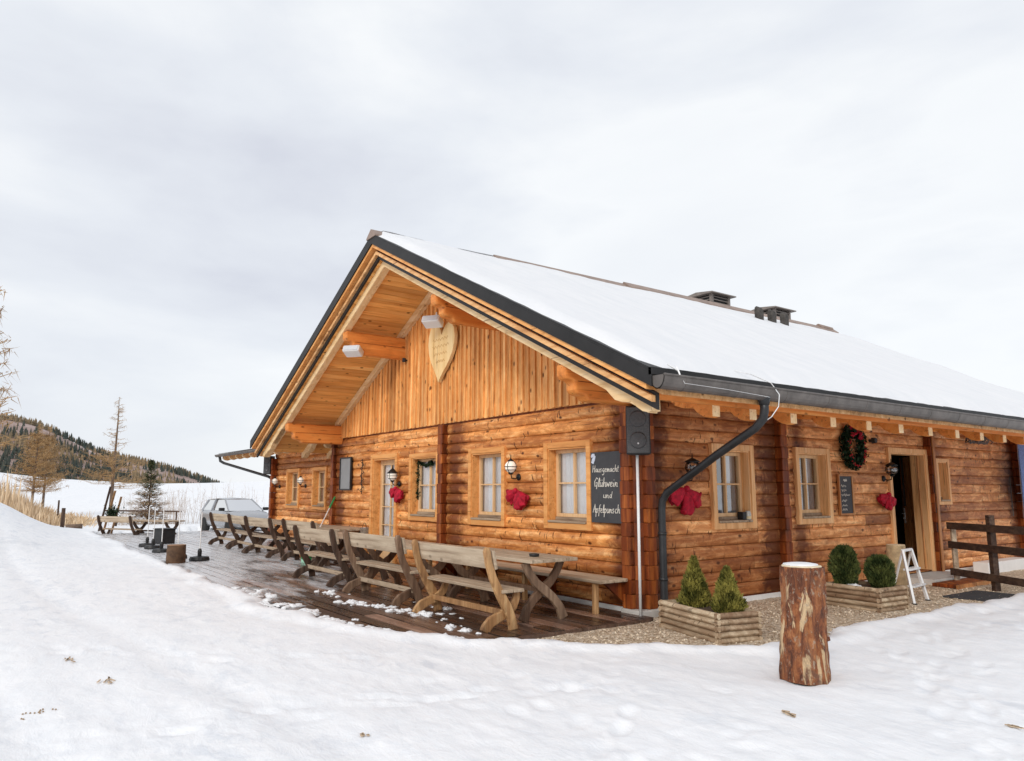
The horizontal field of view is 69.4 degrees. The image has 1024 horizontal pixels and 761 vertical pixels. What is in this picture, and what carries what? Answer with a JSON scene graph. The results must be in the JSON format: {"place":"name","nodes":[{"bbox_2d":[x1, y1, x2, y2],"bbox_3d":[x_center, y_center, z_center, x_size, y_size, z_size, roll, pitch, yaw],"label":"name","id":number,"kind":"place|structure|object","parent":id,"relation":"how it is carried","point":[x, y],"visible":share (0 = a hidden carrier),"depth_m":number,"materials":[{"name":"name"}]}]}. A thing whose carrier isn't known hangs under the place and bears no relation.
{"place":"outdoors","nodes":[
{"label":"outdoors","id":0,"kind":"place"},
{"bbox_2d":[0,420,1023,760],"bbox_3d":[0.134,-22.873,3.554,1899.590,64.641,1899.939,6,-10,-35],"label":"ground","id":1,"kind":"structure","parent":0,"point":[196,666],"depth_m":6.43,"materials":[{"name":"snow"}]},
{"bbox_2d":[0,285,32,448],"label":"larch tree","id":2,"kind":"object","parent":1,"relation":"on","point":[4,401],"visible":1,"depth_m":18.15,"materials":[{"name":"brown plant"}]},
{"bbox_2d":[3,424,66,501],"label":"larch tree","id":3,"kind":"object","parent":1,"relation":"on","point":[37,449],"visible":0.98,"depth_m":48.44,"materials":[{"name":"brown plant"}]},
{"bbox_2d":[13,425,75,506],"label":"larch tree","id":4,"kind":"object","parent":1,"relation":"on","point":[52,441],"visible":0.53,"depth_m":50.47,"materials":[{"name":"brown plant"}]},
{"bbox_2d":[0,466,97,527],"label":"dry grass","id":5,"kind":"structure","parent":1,"relation":"on","point":[17,500],"depth_m":34.38,"materials":[{"name":"plant"}]},
{"bbox_2d":[60,508,65,526],"bbox_3d":[-17.878,5.507,29.414,0.148,0.854,0.155,2,-9,-13],"label":"fence post","id":6,"kind":"object","parent":1,"relation":"on","point":[62,520],"visible":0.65,"depth_m":29.37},
{"bbox_2d":[65,524,82,528],"bbox_3d":[-18.278,6.094,30.843,0.615,0.216,0.196,4,-9,-26],"label":"cut log","id":7,"kind":"object","parent":1,"relation":"on","point":[79,526],"visible":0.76,"depth_m":30.80,"materials":[{"name":"brown wood"}]},
{"bbox_2d":[98,486,111,530],"bbox_3d":[-16.041,5.060,29.108,0.450,1.755,0.090,-3,-9,19],"label":"old ski","id":8,"kind":"object","parent":1,"relation":"on","point":[107,498],"visible":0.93,"depth_m":29.11},
{"bbox_2d":[104,491,115,530],"bbox_3d":[-15.803,5.109,29.025,0.449,1.555,0.090,-3,-9,19],"label":"old ski","id":9,"kind":"object","parent":1,"relation":"on","point":[111,504],"visible":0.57,"depth_m":29.02},
{"bbox_2d":[0,412,221,483],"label":"wood","id":10,"kind":"object","parent":1,"relation":"on","point":[72,450],"visible":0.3,"depth_m":425.05,"materials":[{"name":"plant"}]},
{"bbox_2d":[72,397,158,514],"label":"larch tree","id":11,"kind":"object","parent":1,"relation":"on","point":[104,459],"visible":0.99,"depth_m":48.94,"materials":[{"name":"brown plant"}]},
{"bbox_2d":[110,497,121,533],"bbox_3d":[-15.523,5.382,28.938,0.450,1.655,0.090,-3,-9,19],"label":"old ski","id":12,"kind":"object","parent":1,"relation":"on","point":[118,507],"visible":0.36,"depth_m":28.94},
{"bbox_2d":[97,515,141,534],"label":"picnic bench","id":13,"kind":"object","parent":1,"relation":"on","point":[119,519],"visible":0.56,"depth_m":27.92,"materials":[{"name":"brown wood"}]},
{"bbox_2d":[104,504,123,515],"bbox_3d":[-15.381,5.098,28.551,0.774,0.785,0.712,6,-10,-35],"label":"fir bundle","id":14,"kind":"object","parent":13,"relation":"on","point":[112,511],"visible":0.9,"depth_m":28.46,"materials":[{"name":"plant"}]},
{"bbox_2d":[108,497,141,525],"bbox_3d":[-19.338,6.508,36.889,1.722,1.542,1.284,6,-10,-35],"label":"bare shrub","id":15,"kind":"object","parent":1,"relation":"on","point":[122,524],"visible":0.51,"depth_m":36.70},
{"bbox_2d":[127,492,144,521],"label":"bare shrub","id":16,"kind":"object","parent":1,"relation":"on","point":[133,506],"visible":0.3,"depth_m":44.11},
{"bbox_2d":[105,510,181,524],"bbox_3d":[-17.647,6.607,35.331,3.445,0.855,0.080,2,-9,-10],"label":"rail","id":17,"kind":"object","parent":1,"relation":"on","point":[150,511],"visible":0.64,"depth_m":35.40,"materials":[{"name":"wood"}]},
{"bbox_2d":[112,459,175,524],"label":"spruce tree","id":18,"kind":"object","parent":1,"relation":"on","point":[151,488],"visible":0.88,"depth_m":40.79,"materials":[{"name":"green plant"}]},
{"bbox_2d":[133,519,184,533],"bbox_3d":[-13.733,5.773,28.402,2.406,0.802,0.762,-4,-9,26],"label":"picnic table","id":19,"kind":"object","parent":1,"relation":"on","point":[145,521],"visible":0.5,"depth_m":28.25,"materials":[{"name":"brown wood"}]},
{"bbox_2d":[157,488,181,522],"bbox_3d":[-18.206,6.713,39.420,1.350,1.983,1.674,6,-10,-35],"label":"bare shrub","id":20,"kind":"object","parent":1,"relation":"on","point":[167,513],"visible":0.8,"depth_m":39.49,"materials":[{"name":"plant"}]},
{"bbox_2d":[162,489,185,518],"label":"bare shrub","id":21,"kind":"object","parent":1,"relation":"on","point":[177,508],"visible":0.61,"depth_m":46.90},
{"bbox_2d":[168,485,194,524],"bbox_3d":[-17.425,6.441,38.766,1.228,2.273,1.716,0,-9,2],"label":"bare shrub","id":22,"kind":"object","parent":1,"relation":"on","point":[182,504],"visible":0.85,"depth_m":38.74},
{"bbox_2d":[180,487,204,523],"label":"bare shrub","id":23,"kind":"object","parent":1,"relation":"on","point":[192,509],"visible":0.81,"depth_m":40.82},
{"bbox_2d":[200,478,216,510],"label":"bare shrub","id":24,"kind":"object","parent":1,"relation":"on","point":[211,492],"visible":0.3,"depth_m":45.70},
{"bbox_2d":[215,482,231,497],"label":"bare shrub","id":25,"kind":"object","parent":1,"relation":"on","point":[224,490],"visible":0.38,"depth_m":48.21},
{"bbox_2d":[200,497,268,530],"bbox_3d":[-11.884,5.798,31.857,2.120,1.490,4.302,8,-12,-42],"label":"parked car","id":26,"kind":"object","parent":1,"relation":"on","point":[242,507],"visible":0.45,"depth_m":31.48,"materials":[{"name":"silver metal"}]},
{"bbox_2d":[97,530,653,638],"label":"wooden deck","id":27,"kind":"structure","parent":1,"relation":"on","point":[251,570],"depth_m":11.32,"materials":[{"name":"wood"}]},
{"bbox_2d":[138,506,150,546],"bbox_3d":[-10.786,4.324,21.924,0.460,1.180,0.460,-2,-9,16],"label":"marker pole","id":28,"kind":"object","parent":27,"relation":"on","point":[144,544],"visible":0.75,"depth_m":21.82,"materials":[{"name":"white plastic"}]},
{"bbox_2d":[144,507,159,548],"bbox_3d":[-10.219,4.202,21.109,0.460,1.180,0.460,3,-9,-17],"label":"marker pole","id":29,"kind":"object","parent":27,"relation":"on","point":[152,546],"visible":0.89,"depth_m":20.98,"materials":[{"name":"white plastic"}]},
{"bbox_2d":[152,508,166,552],"bbox_3d":[-9.392,4.017,19.870,0.460,1.180,0.460,3,-9,-19],"label":"marker pole","id":30,"kind":"object","parent":27,"relation":"on","point":[161,549],"visible":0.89,"depth_m":19.73,"materials":[{"name":"white plastic"}]},
{"bbox_2d":[153,528,176,543],"bbox_3d":[-10.884,4.865,23.141,0.580,0.470,0.480,-7,-11,39],"label":"black crate","id":31,"kind":"object","parent":27,"relation":"on","point":[168,535],"visible":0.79,"depth_m":22.98,"materials":[{"name":"plastic"}]},
{"bbox_2d":[166,544,185,563],"bbox_3d":[-7.696,4.041,16.927,0.420,0.551,0.420,6,-10,-35],"label":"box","id":32,"kind":"object","parent":27,"relation":"on","point":[175,553],"visible":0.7,"depth_m":16.77,"materials":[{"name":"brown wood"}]},
{"bbox_2d":[178,511,186,557],"bbox_3d":[-8.148,3.763,18.072,0.460,1.150,0.460,7,-11,-38],"label":"marker pole","id":33,"kind":"object","parent":27,"relation":"on","point":[179,530],"visible":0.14,"depth_m":18.09,"materials":[{"name":"white plastic"}]},
{"bbox_2d":[189,512,209,560],"bbox_3d":[-7.379,3.696,17.520,0.460,1.120,0.460,-1,-9,8],"label":"marker pole","id":34,"kind":"object","parent":27,"relation":"on","point":[199,557],"visible":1,"depth_m":17.40,"materials":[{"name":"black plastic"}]},
{"bbox_2d":[208,512,244,546],"bbox_3d":[-8.573,4.478,22.202,0.559,1.004,1.921,7,-11,-37],"label":"picnic bench","id":35,"kind":"object","parent":27,"relation":"on","point":[220,538],"visible":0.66,"depth_m":22.67,"materials":[{"name":"brown wood"}]},
{"bbox_2d":[226,514,261,552],"bbox_3d":[-7.370,4.206,20.378,0.559,1.004,1.921,6,-10,-33],"label":"picnic bench","id":36,"kind":"object","parent":27,"relation":"on","point":[239,542],"visible":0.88,"depth_m":20.86,"materials":[{"name":"brown wood"}]},
{"bbox_2d":[240,519,280,541],"bbox_3d":[-7.600,4.579,22.204,0.762,0.802,2.406,6,-11,-36],"label":"picnic table","id":37,"kind":"object","parent":27,"relation":"on","point":[264,530],"visible":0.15,"depth_m":21.65,"materials":[{"name":"brown wood"}]},
{"bbox_2d":[242,516,287,557],"bbox_3d":[-6.319,3.990,18.932,0.559,1.004,1.921,7,-11,-37],"label":"picnic bench","id":38,"kind":"object","parent":27,"relation":"on","point":[269,523],"visible":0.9,"depth_m":18.71,"materials":[{"name":"brown wood"}]},
{"bbox_2d":[267,521,323,550],"bbox_3d":[-5.889,4.214,19.766,0.762,0.802,2.406,6,-11,-36],"label":"picnic table","id":39,"kind":"object","parent":27,"relation":"on","point":[272,544],"visible":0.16,"depth_m":20.29,"materials":[{"name":"brown wood"}]},
{"bbox_2d":[280,518,331,565],"bbox_3d":[-4.691,3.680,16.862,0.559,1.004,1.921,6,-11,-36],"label":"picnic bench","id":40,"kind":"object","parent":27,"relation":"on","point":[286,526],"visible":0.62,"depth_m":17.32,"materials":[{"name":"brown wood"}]},
{"bbox_2d":[301,497,335,562],"bbox_3d":[-4.630,3.508,17.519,0.352,1.491,1.396,-1,-9,9],"label":"broom","id":41,"kind":"object","parent":27,"relation":"on","point":[310,557],"visible":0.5,"depth_m":17.69,"materials":[{"name":"green plastic"}]},
{"bbox_2d":[291,525,359,587],"bbox_3d":[-3.435,3.176,13.492,0.559,1.004,1.921,6,-10,-35],"label":"picnic bench","id":42,"kind":"object","parent":27,"relation":"on","point":[325,536],"visible":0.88,"depth_m":13.40,"materials":[{"name":"brown wood"}]},
{"bbox_2d":[307,525,363,563],"bbox_3d":[-4.272,3.894,17.626,0.762,0.802,2.406,6,-11,-36],"label":"picnic table","id":43,"kind":"object","parent":27,"relation":"on","point":[338,528],"visible":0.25,"depth_m":16.92,"materials":[{"name":"brown wood"}]},
{"bbox_2d":[315,531,388,579],"bbox_3d":[-3.158,3.412,14.399,0.762,0.802,2.406,6,-10,-35],"label":"picnic table","id":44,"kind":"object","parent":27,"relation":"on","point":[364,554],"visible":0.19,"depth_m":13.89,"materials":[{"name":"brown wood"}]},
{"bbox_2d":[360,523,368,533],"bbox_3d":[-2.764,2.794,13.850,0.176,0.255,0.179,6,-10,-35],"label":"metal bucket","id":45,"kind":"object","parent":44,"relation":"on","point":[365,530],"visible":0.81,"depth_m":13.79,"materials":[{"name":"metal"}]},
{"bbox_2d":[342,530,429,606],"bbox_3d":[-1.990,2.854,11.403,0.559,1.024,1.980,6,-10,-35],"label":"picnic bench","id":46,"kind":"object","parent":27,"relation":"on","point":[396,544],"visible":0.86,"depth_m":11.28,"materials":[{"name":"brown wood"}]},
{"bbox_2d":[367,539,462,598],"bbox_3d":[-1.752,3.080,12.177,0.762,0.802,2.404,6,-10,-34],"label":"picnic table","id":47,"kind":"object","parent":27,"relation":"on","point":[436,569],"visible":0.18,"depth_m":12.68,"materials":[{"name":"brown wood"}]},
{"bbox_2d":[411,539,523,633],"bbox_3d":[-0.621,2.577,9.450,0.559,0.994,1.881,6,-10,-35],"label":"picnic bench","id":48,"kind":"object","parent":27,"relation":"on","point":[485,557],"visible":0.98,"depth_m":9.27,"materials":[{"name":"brown wood"}]},
{"bbox_2d":[445,546,577,621],"bbox_3d":[-0.153,2.789,10.232,0.762,0.802,2.404,6,-10,-35],"label":"picnic table","id":49,"kind":"object","parent":27,"relation":"on","point":[539,588],"visible":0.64,"depth_m":9.54,"materials":[{"name":"brown wood"}]},
{"bbox_2d":[529,553,538,556],"bbox_3d":[0.289,2.275,9.634,0.140,0.035,0.140,6,-10,-35],"label":"ashtray","id":50,"kind":"object","parent":49,"relation":"on","point":[533,554],"visible":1,"depth_m":9.59,"materials":[{"name":"black plastic"}]},
{"bbox_2d":[428,560,627,613],"bbox_3d":[-0.013,3.180,11.819,0.590,0.455,4.880,6,-10,-35],"label":"wall bench","id":51,"kind":"object","parent":27,"relation":"on","point":[613,585],"depth_m":10.41,"materials":[{"name":"brown wood"}]},
{"bbox_2d":[232,586,885,637],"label":"snow lumps","id":52,"kind":"object","parent":27,"relation":"on","point":[315,612],"visible":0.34,"depth_m":10.31,"materials":[{"name":"snow"}]},
{"bbox_2d":[636,455,641,615],"bbox_3d":[1.688,2.074,9.853,0.067,2.150,0.070,6,-10,-35],"label":"white pole","id":53,"kind":"object","parent":27,"relation":"on","point":[638,535],"visible":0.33,"depth_m":9.83,"materials":[{"name":"paint"}]},
{"bbox_2d":[21,656,1023,736],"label":"straw scraps","id":54,"kind":"object","parent":1,"relation":"on","point":[362,734],"visible":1,"depth_m":5.47,"materials":[{"name":"plant"}]},
{"bbox_2d":[215,229,1023,617],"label":"log cabin","id":55,"kind":"object","parent":1,"relation":"on","point":[551,373],"visible":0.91,"depth_m":12.77,"materials":[{"name":"brown wood"}]},
{"bbox_2d":[263,456,274,473],"bbox_3d":[-8.278,2.890,25.218,0.305,0.620,0.286,-4,-9,24],"label":"loudspeaker","id":56,"kind":"object","parent":55,"relation":"attached to","point":[267,466],"visible":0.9,"depth_m":25.09,"materials":[{"name":"black plastic"}]},
{"bbox_2d":[272,477,279,487],"bbox_3d":[-7.853,3.365,24.573,0.284,0.430,0.228,6,-10,-35],"label":"wall lantern","id":57,"kind":"object","parent":55,"relation":"attached to","point":[275,481],"depth_m":24.50,"materials":[{"name":"glass"}]},
{"bbox_2d":[285,468,300,508],"bbox_3d":[-6.914,3.454,23.648,0.279,1.250,1.190,6,-10,-35],"label":"window","id":58,"kind":"structure","parent":55,"relation":"in","point":[292,498],"depth_m":23.96,"materials":[{"name":"brown wood"}]},
{"bbox_2d":[297,475,305,487],"bbox_3d":[-6.452,3.077,22.645,0.284,0.430,0.228,6,-10,-35],"label":"wall lantern","id":59,"kind":"object","parent":55,"relation":"attached to","point":[300,480],"depth_m":22.58,"materials":[{"name":"glass"}]},
{"bbox_2d":[311,466,328,509],"bbox_3d":[-5.595,3.183,21.833,0.279,1.250,1.110,6,-10,-35],"label":"window","id":60,"kind":"structure","parent":55,"relation":"in","point":[319,484],"depth_m":22.11,"materials":[{"name":"brown wood"}]},
{"bbox_2d":[339,457,352,489],"bbox_3d":[-4.077,2.283,18.115,0.045,0.800,0.660,6,-10,-35],"label":"grey board","id":61,"kind":"object","parent":55,"relation":"attached to","point":[345,477],"visible":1,"depth_m":18.10,"materials":[{"name":"black plastic"}]},
{"bbox_2d":[343,345,363,356],"bbox_3d":[-3.314,-0.670,15.479,0.377,0.342,0.341,-2,-9,14],"label":"floodlight","id":62,"kind":"object","parent":55,"relation":"attached to","point":[353,351],"visible":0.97,"depth_m":15.36,"materials":[{"name":"white paint"}]},
{"bbox_2d":[359,459,363,493],"bbox_3d":[-3.529,2.255,17.360,0.019,0.816,0.196,6,-10,-35],"label":"wrought ornament","id":63,"kind":"object","parent":55,"relation":"attached to","point":[361,476],"visible":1,"depth_m":17.36,"materials":[{"name":"black metal"}]},
{"bbox_2d":[368,453,399,563],"bbox_3d":[-2.757,2.838,16.451,0.302,2.390,1.320,6,-10,-35],"label":"glazed door","id":64,"kind":"structure","parent":55,"relation":"in","point":[383,520],"depth_m":16.81,"materials":[{"name":"brown wood"}]},
{"bbox_2d":[387,465,400,486],"bbox_3d":[-2.537,2.044,15.808,0.300,0.450,0.256,6,-10,-35],"label":"wall lantern","id":65,"kind":"object","parent":55,"relation":"attached to","point":[392,474],"depth_m":15.74,"materials":[{"name":"glass"}]},
{"bbox_2d":[389,486,403,502],"bbox_3d":[-2.456,2.438,15.748,0.171,0.366,0.576,6,-10,-35],"label":"red bow","id":66,"kind":"object","parent":55,"relation":"attached to","point":[396,493],"visible":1,"depth_m":15.65,"materials":[{"name":"fabric"}]},
{"bbox_2d":[408,452,438,521],"bbox_3d":[-1.708,2.163,15.048,0.279,1.370,1.220,6,-10,-35],"label":"window","id":67,"kind":"structure","parent":55,"relation":"in","point":[425,508],"depth_m":15.32,"materials":[{"name":"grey wood"}]},
{"bbox_2d":[415,458,433,500],"bbox_3d":[-1.805,2.043,15.265,0.195,0.865,0.748,6,-10,-35],"label":"fir garland","id":68,"kind":"object","parent":55,"relation":"attached to","point":[429,463],"visible":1,"depth_m":15.40},
{"bbox_2d":[421,312,443,328],"bbox_3d":[-1.554,-1.212,14.558,0.377,0.342,0.341,-3,-9,19],"label":"floodlight","id":69,"kind":"object","parent":55,"relation":"attached to","point":[432,321],"visible":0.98,"depth_m":14.45,"materials":[{"name":"white paint"}]},
{"bbox_2d":[428,322,457,382],"bbox_3d":[-1.384,-0.567,14.683,0.076,1.205,1.032,6,-10,-35],"label":"heart sign","id":70,"kind":"object","parent":55,"relation":"attached to","point":[442,344],"visible":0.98,"depth_m":14.62,"materials":[{"name":"brown wood"}]},
{"bbox_2d":[468,446,507,526],"bbox_3d":[-0.371,1.891,13.209,0.279,1.375,1.160,6,-10,-35],"label":"window","id":71,"kind":"structure","parent":55,"relation":"in","point":[487,482],"depth_m":13.42,"materials":[{"name":"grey wood"}]},
{"bbox_2d":[504,455,520,480],"bbox_3d":[0.003,1.455,12.338,0.284,0.430,0.228,6,-10,-35],"label":"wall lantern","id":72,"kind":"object","parent":55,"relation":"attached to","point":[510,466],"depth_m":12.27,"materials":[{"name":"glass"}]},
{"bbox_2d":[505,488,529,509],"bbox_3d":[0.081,1.967,12.245,0.175,0.370,0.606,6,-10,-35],"label":"red bow","id":73,"kind":"object","parent":55,"relation":"attached to","point":[517,498],"visible":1,"depth_m":12.16,"materials":[{"name":"fabric"}]},
{"bbox_2d":[543,439,592,530],"bbox_3d":[0.930,1.616,11.419,0.279,1.340,1.120,6,-10,-35],"label":"window","id":74,"kind":"structure","parent":55,"relation":"in","point":[567,464],"depth_m":11.59,"materials":[{"name":"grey wood"}]},
{"bbox_2d":[591,451,622,523],"bbox_3d":[1.351,1.528,10.592,0.028,1.010,0.640,6,-10,-35],"label":"chalkboard","id":75,"kind":"object","parent":55,"relation":"attached to","point":[605,488],"visible":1,"depth_m":10.59,"materials":[{"name":"stone"}]},
{"bbox_2d":[625,406,650,454],"bbox_3d":[1.720,0.680,10.031,0.324,0.657,0.303,-2,-9,14],"label":"loudspeaker","id":76,"kind":"object","parent":55,"relation":"attached to","point":[638,439],"visible":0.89,"depth_m":9.89,"materials":[{"name":"black plastic"}]},
{"bbox_2d":[668,485,701,515],"bbox_3d":[2.483,1.719,10.584,0.686,0.430,0.174,6,-10,-35],"label":"red bow","id":77,"kind":"object","parent":55,"relation":"attached to","point":[688,498],"visible":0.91,"depth_m":10.54,"materials":[{"name":"fabric"}]},
{"bbox_2d":[685,454,699,481],"bbox_3d":[2.582,1.263,10.648,0.234,0.430,0.290,6,-10,-35],"label":"wall lantern","id":78,"kind":"object","parent":55,"relation":"attached to","point":[692,460],"depth_m":10.61,"materials":[{"name":"black metal"}]},
{"bbox_2d":[707,443,756,529],"bbox_3d":[3.208,1.659,11.592,1.025,1.295,0.720,6,-10,-35],"label":"window","id":79,"kind":"structure","parent":55,"relation":"in","point":[728,498],"depth_m":11.55,"materials":[{"name":"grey wood"}]},
{"bbox_2d":[737,512,746,519],"bbox_3d":[3.568,2.098,11.465,0.090,0.120,0.110,6,-10,-35],"label":"dark box","id":80,"kind":"object","parent":55,"relation":"on","point":[742,515],"visible":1,"depth_m":11.43,"materials":[{"name":"black plastic"}]},
{"bbox_2d":[745,511,751,519],"bbox_3d":[3.676,2.100,11.512,0.101,0.140,0.104,6,-10,-35],"label":"glass jar","id":81,"kind":"object","parent":55,"relation":"on","point":[749,516],"visible":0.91,"depth_m":11.47,"materials":[{"name":"white glass"}]},
{"bbox_2d":[792,447,833,524],"bbox_3d":[5.060,1.804,12.677,1.020,1.280,0.334,6,-10,-35],"label":"window","id":82,"kind":"structure","parent":55,"relation":"in","point":[813,501],"depth_m":12.77,"materials":[{"name":"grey wood"}]},
{"bbox_2d":[836,474,854,514],"bbox_3d":[5.915,2.023,13.095,0.450,0.710,0.040,6,-10,-35],"label":"chalkboard","id":83,"kind":"object","parent":55,"relation":"attached to","point":[846,504],"visible":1,"depth_m":13.08,"materials":[{"name":"stone"}]},
{"bbox_2d":[838,424,868,470],"bbox_3d":[6.139,1.178,13.300,0.783,0.883,0.374,6,-10,-35],"label":"wreath","id":84,"kind":"object","parent":55,"relation":"attached to","point":[847,435],"visible":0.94,"depth_m":13.21,"materials":[{"name":"green plant"}]},
{"bbox_2d":[868,437,876,443],"bbox_3d":[6.724,1.120,13.781,0.119,0.119,0.130,6,-10,-35],"label":"wall sensor","id":85,"kind":"object","parent":55,"relation":"attached to","point":[872,440],"depth_m":13.74,"materials":[{"name":"black plastic"}]},
{"bbox_2d":[877,492,895,509],"bbox_3d":[7.005,2.256,13.787,0.534,0.347,0.165,6,-10,-35],"label":"red bow","id":86,"kind":"object","parent":55,"relation":"attached to","point":[888,500],"visible":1,"depth_m":13.73,"materials":[{"name":"fabric"}]},
{"bbox_2d":[882,459,897,481],"bbox_3d":[7.096,1.684,13.867,0.234,0.430,0.290,6,-10,-35],"label":"wall lantern","id":87,"kind":"object","parent":55,"relation":"attached to","point":[891,473],"depth_m":13.84,"materials":[{"name":"black metal"}]},
{"bbox_2d":[900,458,952,505],"bbox_3d":[8.715,2.126,15.526,0.620,1.005,0.720,6,-10,-35],"label":"window","id":88,"kind":"structure","parent":55,"relation":"in","point":[943,471],"depth_m":15.41,"materials":[{"name":"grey wood"}]},
{"bbox_2d":[965,436,992,444],"bbox_3d":[10.119,1.294,16.030,1.018,0.184,0.183,6,-10,-35],"label":"cable bundle","id":89,"kind":"object","parent":55,"relation":"attached to","point":[983,442],"visible":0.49,"depth_m":15.98,"materials":[{"name":"plastic"}]},
{"bbox_2d":[1009,477,1013,515],"bbox_3d":[11.559,2.678,17.107,0.023,0.900,0.023,6,-10,-35],"label":"wall cable","id":90,"kind":"object","parent":55,"relation":"attached to","point":[1011,496],"depth_m":17.09,"materials":[{"name":"plastic"}]},
{"bbox_2d":[1017,444,1023,504],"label":"banner","id":91,"kind":"object","parent":55,"relation":"attached to","point":[1021,454],"visible":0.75,"depth_m":16.67,"materials":[{"name":"blue fabric"}]},
{"bbox_2d":[779,562,830,685],"bbox_3d":[2.645,2.175,6.711,0.432,1.023,0.452,6,-10,-35],"label":"log stump","id":92,"kind":"object","parent":1,"relation":"on","point":[804,637],"visible":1,"depth_m":6.56,"materials":[{"name":"brown wood"}]},
{"bbox_2d":[0,0,1023,482],"label":"sky","id":93,"kind":"structure","parent":0,"point":[188,188],"materials":[{"name":"white"}]},
{"bbox_2d":[537,569,1023,645],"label":"gravel","id":94,"kind":"structure","parent":0,"point":[612,637],"depth_m":9.61,"materials":[{"name":"gravel"}]},
{"bbox_2d":[658,599,762,644],"bbox_3d":[2.330,2.846,8.791,0.620,0.337,1.176,3,-9,-21],"label":"planter box","id":95,"kind":"object","parent":94,"relation":"on","point":[708,623],"visible":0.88,"depth_m":8.35,"materials":[{"name":"wood"}]},
{"bbox_2d":[674,555,710,607],"bbox_3d":[2.254,2.527,9.138,0.452,0.753,0.453,6,-11,-37],"label":"shrub","id":96,"kind":"object","parent":95,"relation":"in","point":[694,592],"visible":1,"depth_m":9.04,"materials":[{"name":"green plant"}]},
{"bbox_2d":[710,564,748,612],"bbox_3d":[2.553,2.506,8.711,0.440,0.668,0.481,-4,-9,25],"label":"shrub","id":97,"kind":"object","parent":95,"relation":"in","point":[727,597],"visible":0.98,"depth_m":8.61,"materials":[{"name":"green plant"}]},
{"bbox_2d":[826,580,909,612],"bbox_3d":[5.166,3.149,10.819,0.720,0.337,0.916,5,-10,-31],"label":"planter box","id":98,"kind":"object","parent":94,"relation":"on","point":[865,595],"visible":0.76,"depth_m":10.53,"materials":[{"name":"wood"}]},
{"bbox_2d":[826,543,861,583],"bbox_3d":[4.959,2.804,10.989,0.477,0.754,0.503,6,-10,-36],"label":"shrub","id":99,"kind":"object","parent":98,"relation":"in","point":[843,564],"visible":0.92,"depth_m":10.88,"materials":[{"name":"green plant"}]},
{"bbox_2d":[862,553,896,587],"bbox_3d":[5.347,2.830,10.748,0.456,0.630,0.428,-4,-9,24],"label":"shrub","id":100,"kind":"object","parent":98,"relation":"in","point":[878,571],"visible":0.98,"depth_m":10.65,"materials":[{"name":"green plant"}]},
{"bbox_2d":[886,544,909,596],"bbox_3d":[6.195,3.059,11.880,0.300,0.831,0.300,6,-10,-35],"label":"log block","id":101,"kind":"object","parent":94,"relation":"on","point":[893,551],"depth_m":11.79,"materials":[{"name":"brown wood"}]},
{"bbox_2d":[895,548,930,604],"bbox_3d":[6.120,3.018,11.472,0.888,0.798,0.520,8,-12,-43],"label":"step ladder","id":102,"kind":"object","parent":94,"relation":"on","point":[910,585],"visible":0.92,"depth_m":11.40,"materials":[{"name":"white metal"}]},
{"bbox_2d":[910,571,966,584],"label":"stone step","id":103,"kind":"structure","parent":94,"relation":"on","point":[930,578],"depth_m":13.57,"materials":[{"name":"stone"}]},
{"bbox_2d":[932,578,990,589],"bbox_3d":[8.115,3.643,13.276,1.450,0.080,0.420,6,-10,-35],"label":"door step","id":104,"kind":"object","parent":94,"relation":"on","point":[961,583],"depth_m":13.07,"materials":[{"name":"brown wood"}]},
{"bbox_2d":[943,590,1014,601],"bbox_3d":[7.530,3.449,11.833,1.200,0.020,0.700,6,-10,-35],"label":"door mat","id":105,"kind":"object","parent":94,"relation":"on","point":[978,595],"depth_m":11.81,"materials":[{"name":"rubber"}]},
{"bbox_2d":[946,515,1023,591],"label":"rail fence","id":106,"kind":"object","parent":94,"relation":"on","point":[990,528],"visible":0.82,"depth_m":12.56,"materials":[{"name":"brown wood"}]},
{"bbox_2d":[973,557,1023,573],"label":"white block","id":107,"kind":"object","parent":94,"relation":"on","point":[1010,564],"depth_m":15.51,"materials":[{"name":"paint"}]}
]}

